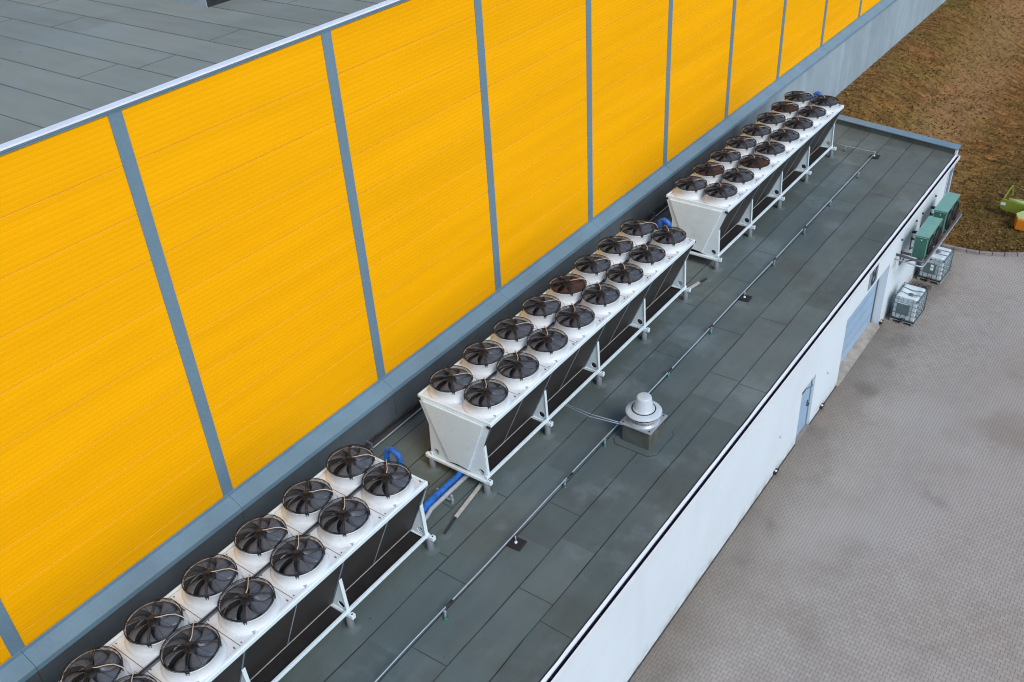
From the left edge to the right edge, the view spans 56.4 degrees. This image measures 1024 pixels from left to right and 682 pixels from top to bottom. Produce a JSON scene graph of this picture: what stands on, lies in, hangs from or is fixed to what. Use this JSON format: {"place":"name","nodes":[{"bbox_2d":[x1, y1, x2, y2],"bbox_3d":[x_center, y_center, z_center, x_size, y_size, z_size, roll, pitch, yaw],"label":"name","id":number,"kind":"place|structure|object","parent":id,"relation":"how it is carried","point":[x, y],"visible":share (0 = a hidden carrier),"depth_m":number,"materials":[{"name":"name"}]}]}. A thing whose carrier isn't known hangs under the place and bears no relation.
{"place":"outdoors","nodes":[
{"label":"outdoors","id":0,"kind":"place"},
{"bbox_2d":[629,250,1023,681],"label":"paving","id":1,"kind":"structure","parent":0,"point":[877,535],"depth_m":25.06,"materials":[{"name":"grey concrete"}]},
{"bbox_2d":[889,282,928,326],"bbox_3d":[13.664,-1.250,32.922,0.840,1.081,1.110,21,41,32],"label":"caged tank","id":2,"kind":"object","parent":1,"relation":"on","point":[908,305],"visible":1,"depth_m":32.68,"materials":[{"name":"white plastic"}]},
{"bbox_2d":[917,246,954,284],"bbox_3d":[15.519,-2.806,35.034,0.840,1.081,1.110,22,42,33],"label":"caged tank","id":3,"kind":"object","parent":1,"relation":"on","point":[936,269],"visible":0.83,"depth_m":34.75,"materials":[{"name":"white plastic"}]},
{"bbox_2d":[834,0,1023,251],"bbox_3d":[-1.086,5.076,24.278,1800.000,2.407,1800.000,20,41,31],"label":"ground","id":4,"kind":"structure","parent":0,"point":[949,86],"depth_m":47.04,"materials":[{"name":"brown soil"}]},
{"bbox_2d":[0,0,945,681],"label":"warehouse","id":5,"kind":"structure","parent":4,"relation":"on","point":[258,258],"depth_m":19.59,"materials":[{"name":"yellow metal"}]},
{"bbox_2d":[165,0,229,7],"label":"roof light","id":6,"kind":"object","parent":5,"relation":"on","point":[205,3],"visible":1,"depth_m":20.37,"materials":[{"name":"metal"}]},
{"bbox_2d":[278,114,960,681],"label":"annex","id":7,"kind":"object","parent":4,"relation":"on","point":[598,576],"visible":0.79,"depth_m":22.89,"materials":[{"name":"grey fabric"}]},
{"bbox_2d":[59,444,440,681],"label":"dry cooler","id":8,"kind":"object","parent":7,"relation":"on","point":[292,579],"visible":1,"depth_m":17.40,"materials":[{"name":"white metal"}]},
{"bbox_2d":[383,446,402,465],"bbox_3d":[-2.424,2.940,20.078,0.474,1.821,0.174,20,41,31],"label":"insulated pipe","id":9,"kind":"object","parent":8,"relation":"attached to","point":[394,452],"visible":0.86,"depth_m":19.59,"materials":[{"name":"blue plastic"}]},
{"bbox_2d":[442,610,448,620],"bbox_3d":[-1.312,5.361,18.724,0.126,0.213,0.126,5,35,13],"label":"rod clip","id":10,"kind":"object","parent":7,"relation":"on","point":[445,617],"visible":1,"depth_m":18.74,"materials":[{"name":"green plastic"}]},
{"bbox_2d":[423,470,468,520],"bbox_3d":[-1.169,3.119,21.831,0.510,0.420,3.808,20,41,31],"label":"ground pipe","id":11,"kind":"object","parent":7,"relation":"on","point":[429,504],"visible":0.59,"depth_m":21.35,"materials":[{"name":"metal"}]},
{"bbox_2d":[436,483,482,539],"bbox_3d":[-1.143,3.756,21.151,0.336,0.122,1.793,13,38,24],"label":"roof channel","id":12,"kind":"object","parent":7,"relation":"on","point":[444,534],"visible":1,"depth_m":20.92,"materials":[{"name":"metal"}]},
{"bbox_2d":[365,201,667,450],"bbox_3d":[-4.035,3.010,22.323,0.200,0.220,48.000,20,41,31],"label":"wall foot pipe","id":13,"kind":"object","parent":7,"relation":"attached to","point":[370,444],"depth_m":23.66,"materials":[{"name":"black plastic"}]},
{"bbox_2d":[507,536,526,550],"bbox_3d":[0.104,4.226,20.235,0.320,0.236,0.320,17,39,27],"label":"ballast pad","id":14,"kind":"object","parent":7,"relation":"on","point":[517,543],"visible":1,"depth_m":20.25,"materials":[{"name":"rubber"}]},
{"bbox_2d":[416,218,695,499],"bbox_3d":[1.542,-0.122,24.523,2.072,2.459,10.060,20,41,31],"label":"dry cooler","id":15,"kind":"object","parent":7,"relation":"on","point":[502,394],"visible":1,"depth_m":23.04,"materials":[{"name":"white metal"}]},
{"bbox_2d":[657,218,671,229],"bbox_3d":[4.375,-2.686,27.607,0.430,1.929,0.190,20,41,31],"label":"insulated pipe","id":16,"kind":"object","parent":15,"relation":"attached to","point":[666,221],"visible":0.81,"depth_m":27.09,"materials":[{"name":"blue plastic"}]},
{"bbox_2d":[613,392,673,456],"bbox_3d":[3.130,1.794,22.625,1.165,1.250,1.165,20,41,31],"label":"roof vent","id":17,"kind":"object","parent":7,"relation":"on","point":[644,431],"visible":1,"depth_m":22.50,"materials":[{"name":"white metal"}]},
{"bbox_2d":[566,404,621,424],"bbox_3d":[1.985,1.787,23.059,1.623,0.154,0.097,19,40,30],"label":"conductor rod","id":18,"kind":"object","parent":17,"relation":"attached to","point":[592,414],"visible":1,"depth_m":23.11,"materials":[{"name":"metal"}]},
{"bbox_2d":[689,276,711,288],"bbox_3d":[5.545,-1.713,28.556,0.336,0.122,1.292,27,45,37],"label":"roof channel","id":19,"kind":"object","parent":7,"relation":"on","point":[706,279],"visible":0.85,"depth_m":28.73,"materials":[{"name":"metal"}]},
{"bbox_2d":[738,292,751,301],"bbox_3d":[6.791,-1.327,27.764,0.320,0.236,0.320,17,39,27],"label":"ballast pad","id":20,"kind":"object","parent":7,"relation":"on","point":[744,297],"visible":0.98,"depth_m":27.77,"materials":[{"name":"rubber"}]},
{"bbox_2d":[665,91,843,272],"bbox_3d":[8.354,-5.760,32.165,2.072,2.459,10.060,20,41,31],"label":"dry cooler","id":21,"kind":"object","parent":7,"relation":"on","point":[720,201],"visible":0.99,"depth_m":30.62,"materials":[{"name":"white metal"}]},
{"bbox_2d":[812,91,821,97],"bbox_3d":[11.185,-8.310,35.282,0.381,1.869,0.190,20,41,31],"label":"insulated pipe","id":22,"kind":"object","parent":21,"relation":"attached to","point":[816,93],"visible":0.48,"depth_m":34.80,"materials":[{"name":"blue plastic"}]},
{"bbox_2d":[796,380,812,435],"bbox_3d":[8.543,1.997,27.882,0.219,1.830,0.950,20,41,31],"label":"door","id":23,"kind":"structure","parent":7,"relation":"in","point":[805,394],"depth_m":28.03,"materials":[{"name":"blue metal"}]},
{"bbox_2d":[867,263,879,290],"bbox_3d":[11.356,-2.075,29.964,0.029,0.773,0.800,20,41,31],"label":"number sign","id":24,"kind":"object","parent":7,"relation":"attached to","point":[873,277],"visible":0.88,"depth_m":29.94,"materials":[{"name":"white metal"}]},
{"bbox_2d":[870,152,879,158],"bbox_3d":[13.441,-6.908,35.337,0.320,0.236,0.320,17,39,27],"label":"ballast pad","id":25,"kind":"object","parent":7,"relation":"on","point":[874,156],"visible":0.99,"depth_m":35.34,"materials":[{"name":"rubber"}]},
{"bbox_2d":[899,216,942,262],"bbox_3d":[13.869,-3.328,32.398,0.904,1.320,1.578,20,41,31],"label":"condenser","id":26,"kind":"object","parent":7,"relation":"attached to","point":[927,236],"visible":1,"depth_m":31.82,"materials":[{"name":"green metal"}]},
{"bbox_2d":[894,211,962,267],"bbox_3d":[14.428,-3.629,33.007,1.022,0.333,4.900,20,41,31],"label":"support frame","id":27,"kind":"object","parent":7,"relation":"attached to","point":[940,241],"depth_m":32.02,"materials":[{"name":"grey metal"}]},
{"bbox_2d":[920,192,960,233],"bbox_3d":[15.119,-4.363,33.801,0.904,1.320,1.628,20,41,31],"label":"condenser","id":28,"kind":"object","parent":7,"relation":"attached to","point":[946,208],"visible":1,"depth_m":33.22,"materials":[{"name":"green metal"}]},
{"bbox_3d":[1.196,3.218,21.637,0.136,0.213,0.136,20,41,31],"label":"rod clip","id":29,"kind":"object","parent":7,"relation":"on","visible":0},
{"bbox_2d":[374,152,875,681],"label":"conductor rod","id":30,"kind":"object","parent":29,"relation":"attached to","point":[598,444],"visible":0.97,"depth_m":21.71,"materials":[{"name":"metal"}]},
{"bbox_2d":[942,243,953,249],"bbox_3d":[16.888,-3.614,37.019,0.422,0.220,0.120,20,41,31],"label":"kerb stone","id":31,"kind":"object","parent":4,"relation":"on","point":[947,246],"visible":0.52,"depth_m":36.94,"materials":[{"name":"concrete"}]},
{"bbox_2d":[954,246,966,252],"bbox_3d":[17.257,-3.492,36.803,0.433,0.220,0.120,17,39,28],"label":"kerb stone","id":32,"kind":"object","parent":4,"relation":"on","point":[960,249],"visible":0.79,"depth_m":36.73,"materials":[{"name":"concrete"}]},
{"bbox_2d":[966,249,978,254],"bbox_3d":[17.647,-3.386,36.609,0.428,0.220,0.120,13,38,23],"label":"kerb stone","id":33,"kind":"object","parent":4,"relation":"on","point":[972,251],"visible":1,"depth_m":36.53,"materials":[{"name":"concrete"}]},
{"bbox_2d":[979,251,991,255],"bbox_3d":[18.061,-3.310,36.457,0.434,0.220,0.120,8,36,16],"label":"kerb stone","id":34,"kind":"object","parent":4,"relation":"on","point":[987,253],"visible":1,"depth_m":36.40,"materials":[{"name":"concrete"}]},
{"bbox_2d":[992,252,1003,256],"bbox_3d":[18.487,-3.268,36.354,0.412,0.220,0.120,4,35,11],"label":"kerb stone","id":35,"kind":"object","parent":4,"relation":"on","point":[1001,254],"visible":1,"depth_m":36.29,"materials":[{"name":"concrete"}]},
{"bbox_2d":[1004,252,1016,256],"bbox_3d":[18.924,-3.249,36.284,0.438,0.220,0.120,1,34,7],"label":"kerb stone","id":36,"kind":"object","parent":4,"relation":"on","point":[1010,254],"visible":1,"depth_m":36.22,"materials":[{"name":"concrete"}]},
{"bbox_2d":[999,185,1023,230],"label":"mower","id":37,"kind":"object","parent":4,"relation":"on","point":[1012,205],"visible":1,"depth_m":38.39,"materials":[{"name":"green metal"}]},
{"bbox_2d":[1017,252,1023,256],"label":"kerb stone","id":38,"kind":"object","parent":4,"relation":"on","point":[1020,254],"visible":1,"depth_m":36.18,"materials":[{"name":"concrete"}]},
{"bbox_3d":[14.458,-1.697,34.370,0.660,0.108,1.020,18,40,28],"label":"wooden pallet","id":39,"kind":"object","parent":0,"visible":0},
{"bbox_2d":[910,281,930,289],"bbox_3d":[14.549,-1.800,34.291,0.660,0.108,1.020,21,41,32],"label":"wooden pallet","id":40,"kind":"object","parent":39,"relation":"on","point":[919,284],"visible":0.34,"depth_m":34.51,"materials":[{"name":"brown wood"}]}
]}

